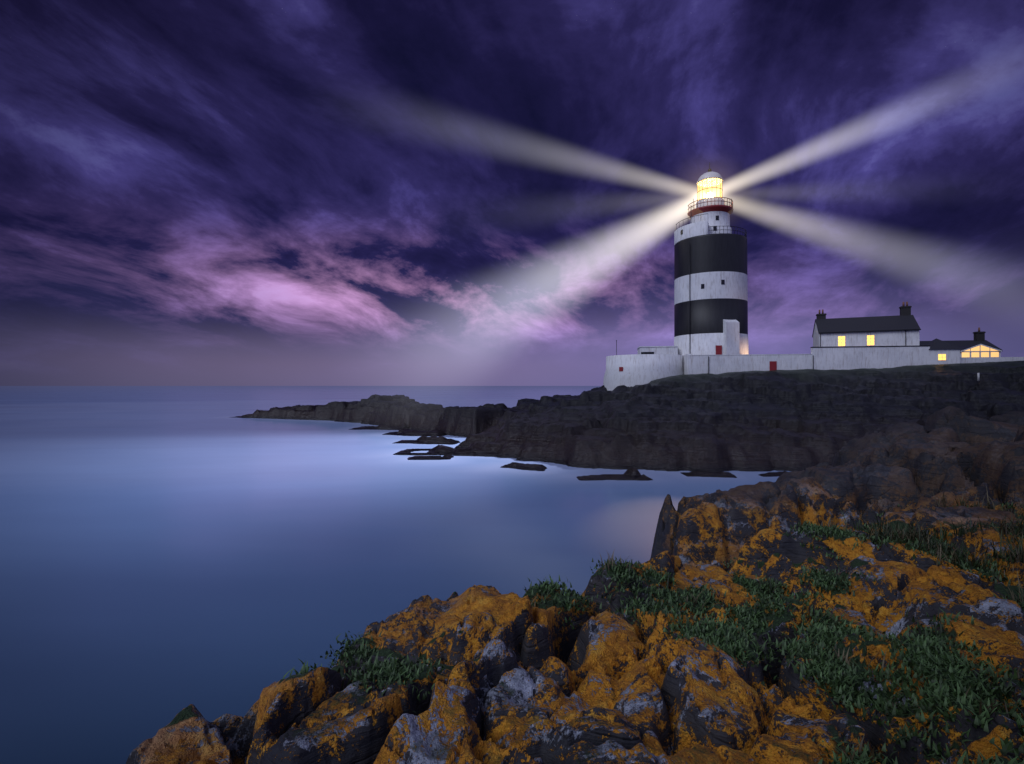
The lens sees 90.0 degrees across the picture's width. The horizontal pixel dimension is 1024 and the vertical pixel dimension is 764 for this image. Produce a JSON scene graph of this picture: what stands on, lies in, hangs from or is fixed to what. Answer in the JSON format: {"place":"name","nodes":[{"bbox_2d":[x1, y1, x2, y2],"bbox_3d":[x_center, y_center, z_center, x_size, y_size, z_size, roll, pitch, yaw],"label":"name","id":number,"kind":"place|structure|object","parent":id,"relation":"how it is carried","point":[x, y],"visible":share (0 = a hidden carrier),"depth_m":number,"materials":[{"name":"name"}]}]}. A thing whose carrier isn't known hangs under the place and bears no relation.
{"place":"outdoors","nodes":[
{"label":"outdoors","id":0,"kind":"place"},
{"bbox_2d":[0,386,791,763],"bbox_3d":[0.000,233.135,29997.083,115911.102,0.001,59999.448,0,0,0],"label":"sea water","id":1,"kind":"structure","parent":0,"point":[168,554],"depth_m":27.01,"materials":[{"name":"blue liquid"}]},
{"bbox_2d":[0,0,1023,385],"label":"sky","id":2,"kind":"structure","parent":0,"point":[193,192],"materials":[{"name":"purple"}]},
{"bbox_2d":[126,406,1023,763],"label":"rocks","id":3,"kind":"object","parent":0,"point":[516,678],"visible":0.62,"depth_m":3.00,"materials":[{"name":"orange stone"}]},
{"bbox_2d":[277,486,1023,763],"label":"grass tufts","id":4,"kind":"object","parent":3,"relation":"on","point":[919,662],"visible":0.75,"depth_m":3.03,"materials":[{"name":"green plant"}]},
{"bbox_2d":[234,360,1023,480],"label":"headland terrain","id":5,"kind":"structure","parent":0,"point":[718,425],"depth_m":61.11,"materials":[{"name":"grey stone"}]},
{"bbox_2d":[637,346,677,354],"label":"store building","id":6,"kind":"structure","parent":5,"relation":"on","point":[657,350],"depth_m":85.04,"materials":[{"name":"white paint"}]},
{"bbox_2d":[674,162,748,354],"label":"lighthouse tower","id":7,"kind":"structure","parent":5,"relation":"on","point":[710,289],"depth_m":82.50,"materials":[{"name":"white paint"}]},
{"bbox_2d":[603,345,1023,390],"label":"compound wall","id":8,"kind":"structure","parent":5,"relation":"on","point":[632,370],"depth_m":77.77,"materials":[{"name":"white paint"}]},
{"bbox_2d":[812,302,920,346],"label":"keepers house","id":9,"kind":"structure","parent":5,"relation":"on","point":[902,328],"depth_m":79.52,"materials":[{"name":"white paint"}]},
{"bbox_2d":[925,338,961,364],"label":"building","id":10,"kind":"structure","parent":5,"relation":"on","point":[942,352],"depth_m":73.61,"materials":[{"name":"white paint"}]},
{"bbox_2d":[919,327,1002,356],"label":"house","id":11,"kind":"structure","parent":5,"relation":"on","point":[979,345],"depth_m":79.46,"materials":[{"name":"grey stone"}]}
]}

